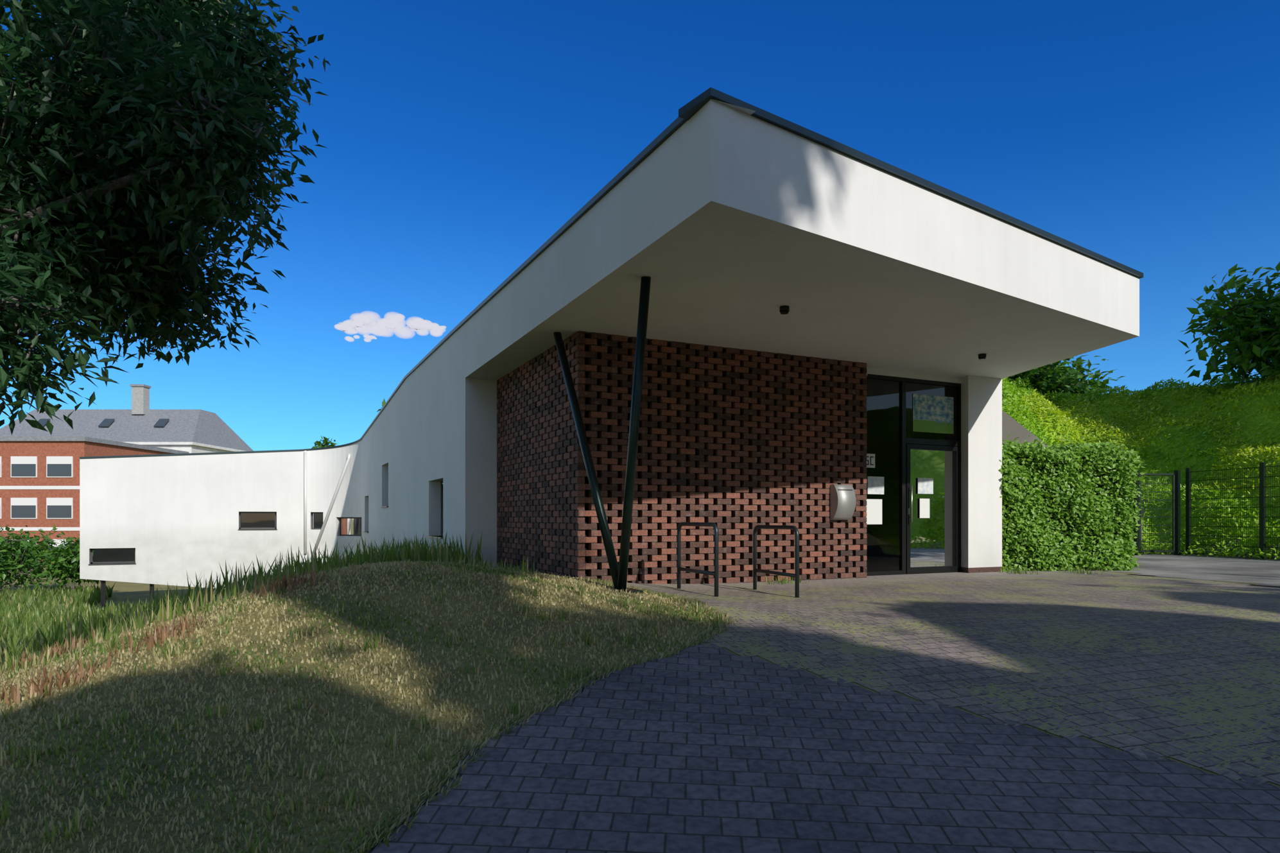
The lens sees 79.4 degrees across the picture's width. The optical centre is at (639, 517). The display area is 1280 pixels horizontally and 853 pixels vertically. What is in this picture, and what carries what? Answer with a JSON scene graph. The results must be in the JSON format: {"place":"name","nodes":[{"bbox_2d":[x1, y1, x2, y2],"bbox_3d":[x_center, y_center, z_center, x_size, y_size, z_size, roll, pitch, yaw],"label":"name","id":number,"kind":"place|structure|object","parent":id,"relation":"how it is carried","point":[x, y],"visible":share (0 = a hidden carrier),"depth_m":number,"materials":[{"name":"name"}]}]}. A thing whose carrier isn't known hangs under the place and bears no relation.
{"place":"outdoors","nodes":[
{"label":"outdoors","id":0,"kind":"place"},
{"bbox_2d":[345,334,376,342],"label":"cloud","id":1,"kind":"structure","parent":0,"point":[350,339],"depth_m":688.38,"materials":[{"name":"white"}]},
{"bbox_2d":[335,311,446,337],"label":"cloud","id":2,"kind":"structure","parent":0,"point":[361,323],"depth_m":693.51,"materials":[{"name":"white"}]},
{"bbox_2d":[0,537,1279,852],"bbox_3d":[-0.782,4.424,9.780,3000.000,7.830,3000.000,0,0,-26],"label":"ground","id":3,"kind":"structure","parent":0,"point":[129,591],"depth_m":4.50,"materials":[{"name":"green plant"}]},
{"bbox_2d":[0,525,63,592],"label":"bush","id":4,"kind":"object","parent":3,"relation":"on","point":[24,572],"visible":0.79,"depth_m":31.82,"materials":[{"name":"green plant"}]},
{"bbox_2d":[0,523,69,590],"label":"bush","id":5,"kind":"object","parent":3,"relation":"on","point":[44,546],"visible":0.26,"depth_m":33.98,"materials":[{"name":"green plant"}]},
{"bbox_2d":[32,534,100,592],"bbox_3d":[-22.648,2.189,31.083,2.545,3.100,3.187,0,0,22],"label":"bush","id":6,"kind":"object","parent":3,"relation":"on","point":[66,563],"visible":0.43,"depth_m":30.36,"materials":[{"name":"green plant"}]},
{"bbox_2d":[0,384,253,564],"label":"brick building","id":7,"kind":"structure","parent":3,"relation":"on","point":[39,482],"depth_m":55.48,"materials":[{"name":"red brick"}]},
{"bbox_2d":[100,580,199,611],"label":"support posts","id":8,"kind":"object","parent":3,"relation":"on","point":[103,592],"visible":0.29,"depth_m":26.07,"materials":[{"name":"black metal"}]},
{"bbox_2d":[0,566,324,707],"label":"sorrel plants","id":9,"kind":"object","parent":3,"relation":"on","point":[160,634],"visible":0.83,"depth_m":5.99,"materials":[{"name":"plant"}]},
{"bbox_2d":[0,0,331,435],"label":"tree","id":10,"kind":"object","parent":3,"relation":"on","point":[135,135],"visible":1,"depth_m":5.63,"materials":[{"name":"green plant"}]},
{"bbox_2d":[311,435,337,448],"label":"tree","id":11,"kind":"object","parent":3,"relation":"on","point":[325,443],"visible":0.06,"depth_m":59.82,"materials":[{"name":"green plant"}]},
{"bbox_2d":[376,398,385,412],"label":"tree","id":12,"kind":"object","parent":3,"relation":"on","point":[383,402],"depth_m":47.40,"materials":[{"name":"green plant"}]},
{"bbox_2d":[79,98,764,588],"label":"wall","id":13,"kind":"structure","parent":3,"relation":"on","point":[692,189],"depth_m":14.51,"materials":[{"name":"white paint"}]},
{"bbox_2d":[87,480,443,564],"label":"windows","id":14,"kind":"structure","parent":13,"relation":"on","point":[350,526],"depth_m":28.07,"materials":[{"name":"black glass"}]},
{"bbox_2d":[303,450,351,557],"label":"downpipes","id":15,"kind":"object","parent":13,"relation":"attached to","point":[331,504],"visible":0.94,"depth_m":28.48,"materials":[{"name":"white metal"}]},
{"bbox_2d":[79,87,1143,458],"bbox_3d":[-2.119,-2.710,19.221,24.231,1.478,26.619,0,0,-26],"label":"roof coping","id":16,"kind":"object","parent":13,"relation":"on","point":[689,109],"visible":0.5,"depth_m":7.51,"materials":[{"name":"black metal"}]},
{"bbox_2d":[498,121,1139,379],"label":"roof slab","id":17,"kind":"structure","parent":13,"relation":"attached to","point":[844,257],"depth_m":8.34,"materials":[{"name":"white paint"}]},
{"bbox_2d":[779,305,789,314],"bbox_3d":[1.627,-2.341,8.676,0.110,0.075,0.110,0,0,-26],"label":"ceiling light","id":18,"kind":"object","parent":17,"relation":"attached to","point":[784,309],"visible":1,"depth_m":8.64,"materials":[{"name":"black metal"}]},
{"bbox_2d":[978,353,986,360],"bbox_3d":[4.973,-2.341,11.194,0.110,0.075,0.110,0,0,-26],"label":"ceiling light","id":19,"kind":"object","parent":17,"relation":"attached to","point":[982,356],"visible":1,"depth_m":11.16,"materials":[{"name":"black metal"}]},
{"bbox_2d":[0,530,1104,852],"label":"green lawn grass plants","id":20,"kind":"object","parent":3,"relation":"on","point":[51,629],"visible":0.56,"depth_m":6.72,"materials":[{"name":"green plant"}]},
{"bbox_2d":[553,276,650,594],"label":"v columns","id":21,"kind":"structure","parent":3,"relation":"on","point":[619,574],"depth_m":8.01,"materials":[{"name":"grey metal"}]},
{"bbox_2d":[496,331,867,584],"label":"brick wall","id":22,"kind":"structure","parent":3,"relation":"on","point":[668,362],"depth_m":10.82,"materials":[{"name":"brown brick"}]},
{"bbox_2d":[496,330,866,583],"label":"bricks","id":23,"kind":"object","parent":22,"relation":"in","point":[587,334],"visible":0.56,"depth_m":10.68,"materials":[{"name":"brown brick"}]},
{"bbox_2d":[830,484,856,519],"bbox_3d":[3.035,-0.234,11.511,0.340,0.530,0.178,0,0,-26],"label":"mailbox","id":24,"kind":"object","parent":22,"relation":"attached to","point":[843,501],"visible":1,"depth_m":11.46,"materials":[{"name":"silver metal"}]},
{"bbox_2d":[368,642,1279,852],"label":"path paving","id":25,"kind":"structure","parent":3,"relation":"on","point":[701,748],"depth_m":3.55,"materials":[{"name":"grey stone"}]},
{"bbox_2d":[960,566,1002,573],"bbox_3d":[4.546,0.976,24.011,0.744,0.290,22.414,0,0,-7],"label":"pillar base","id":26,"kind":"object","parent":3,"relation":"on","point":[979,569],"depth_m":12.98,"materials":[{"name":"brick"}]},
{"bbox_2d":[960,375,1002,568],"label":"pillar wall","id":27,"kind":"structure","parent":26,"relation":"on","point":[981,472],"depth_m":12.98,"materials":[{"name":"white paint"}]},
{"bbox_2d":[1002,410,1079,568],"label":"stair cheek wall","id":28,"kind":"structure","parent":3,"relation":"on","point":[1013,428],"depth_m":14.27,"materials":[{"name":"concrete"}]},
{"bbox_2d":[999,432,1145,571],"bbox_3d":[7.410,-0.271,13.796,2.754,2.510,1.348,0,0,-7],"label":"hedge","id":29,"kind":"object","parent":3,"relation":"on","point":[1062,506],"visible":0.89,"depth_m":13.37,"materials":[{"name":"green plant"}]},
{"bbox_2d":[1120,523,1141,553],"bbox_3d":[11.127,-0.564,21.596,1.320,3.370,4.800,0,0,-35],"label":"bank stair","id":30,"kind":"object","parent":3,"relation":"on","point":[1141,531],"depth_m":19.99,"materials":[{"name":"concrete"}]},
{"bbox_2d":[1132,462,1279,559],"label":"metal fence","id":31,"kind":"object","parent":3,"relation":"on","point":[1176,512],"visible":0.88,"depth_m":18.83,"materials":[{"name":"grey metal"}]},
{"bbox_2d":[0,0,1279,484],"label":"sky","id":32,"kind":"structure","parent":0,"point":[459,137],"materials":[{"name":"blue"}]},
{"bbox_2d":[866,367,961,575],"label":"entrance glazing","id":33,"kind":"structure","parent":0,"point":[904,538],"depth_m":12.58,"materials":[{"name":"black glass"}]},
{"bbox_2d":[611,567,1279,786],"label":"forecourt paving","id":34,"kind":"structure","parent":0,"point":[1185,670],"depth_m":5.99,"materials":[{"name":"grey stone"}]},
{"bbox_2d":[677,521,718,596],"bbox_3d":[0.664,0.489,9.009,0.047,0.877,1.030,0,0,-22],"label":"bike rack","id":35,"kind":"object","parent":34,"relation":"on","point":[715,573],"visible":0.94,"depth_m":8.90,"materials":[{"name":"grey metal"}]},
{"bbox_2d":[752,525,799,597],"bbox_3d":[1.623,0.524,9.265,0.047,0.874,1.064,0,0,-19],"label":"bike rack","id":36,"kind":"object","parent":34,"relation":"on","point":[795,575],"visible":0.9,"depth_m":9.10,"materials":[{"name":"grey metal"}]},
{"bbox_2d":[1002,376,1279,555],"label":"bank","id":37,"kind":"structure","parent":0,"point":[1254,408],"depth_m":21.90,"materials":[{"name":"green plant"}]},
{"bbox_2d":[1004,356,1079,399],"bbox_3d":[13.977,-5.694,29.048,4.670,3.794,4.708,0,0,32],"label":"tree","id":38,"kind":"object","parent":37,"relation":"on","point":[1029,374],"visible":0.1,"depth_m":28.11,"materials":[{"name":"green plant"}]},
{"bbox_2d":[1016,354,1125,396],"bbox_3d":[15.630,-4.956,30.301,5.178,3.697,6.013,0,0,-10],"label":"tree","id":39,"kind":"object","parent":37,"relation":"on","point":[1075,384],"visible":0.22,"depth_m":28.75,"materials":[{"name":"green plant"}]},
{"bbox_2d":[1063,374,1101,397],"bbox_3d":[17.479,-4.676,32.645,5.822,3.531,4.352,0,0,-26],"label":"tree","id":40,"kind":"object","parent":37,"relation":"on","point":[1064,375],"visible":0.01,"depth_m":31.26,"materials":[{"name":"green plant"}]},
{"bbox_2d":[1002,372,1279,559],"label":"bank shrubs","id":41,"kind":"object","parent":37,"relation":"on","point":[1011,384],"visible":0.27,"depth_m":21.62,"materials":[{"name":"green plant"}]},
{"bbox_2d":[1016,370,1279,505],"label":"yellow bank shrubs","id":42,"kind":"object","parent":37,"relation":"on","point":[1228,393],"visible":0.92,"depth_m":23.49,"materials":[{"name":"green plant"}]},
{"bbox_2d":[1177,261,1279,394],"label":"tree","id":43,"kind":"object","parent":37,"relation":"on","point":[1251,333],"visible":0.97,"depth_m":22.92,"materials":[{"name":"green plant"}]},
{"bbox_2d":[1053,541,1279,587],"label":"yard pavement","id":44,"kind":"structure","parent":0,"point":[1246,569],"depth_m":14.20,"materials":[{"name":"concrete"}]},
{"bbox_3d":[3.436,-0.669,15.609,3.150,3.180,6.140,0,0,-26],"label":"entrance","id":45,"kind":"object","parent":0,"visible":0},
{"bbox_2d":[866,453,874,467],"bbox_3d":[3.609,-0.909,12.210,0.300,0.220,0.007,0,0,-26],"label":"sign","id":46,"kind":"object","parent":45,"relation":"attached to","point":[870,460],"visible":0.66,"depth_m":12.23,"materials":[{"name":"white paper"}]},
{"bbox_2d":[866,476,933,524],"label":"paper notices","id":47,"kind":"object","parent":45,"relation":"attached to","point":[875,485],"visible":0.91,"depth_m":12.32,"materials":[{"name":"paper"}]},
{"bbox_2d":[912,393,953,433],"bbox_3d":[4.887,-1.729,12.825,0.916,0.620,0.003,0,0,-26],"label":"poster drawing","id":48,"kind":"object","parent":45,"relation":"attached to","point":[933,413],"visible":1,"depth_m":12.82}
]}

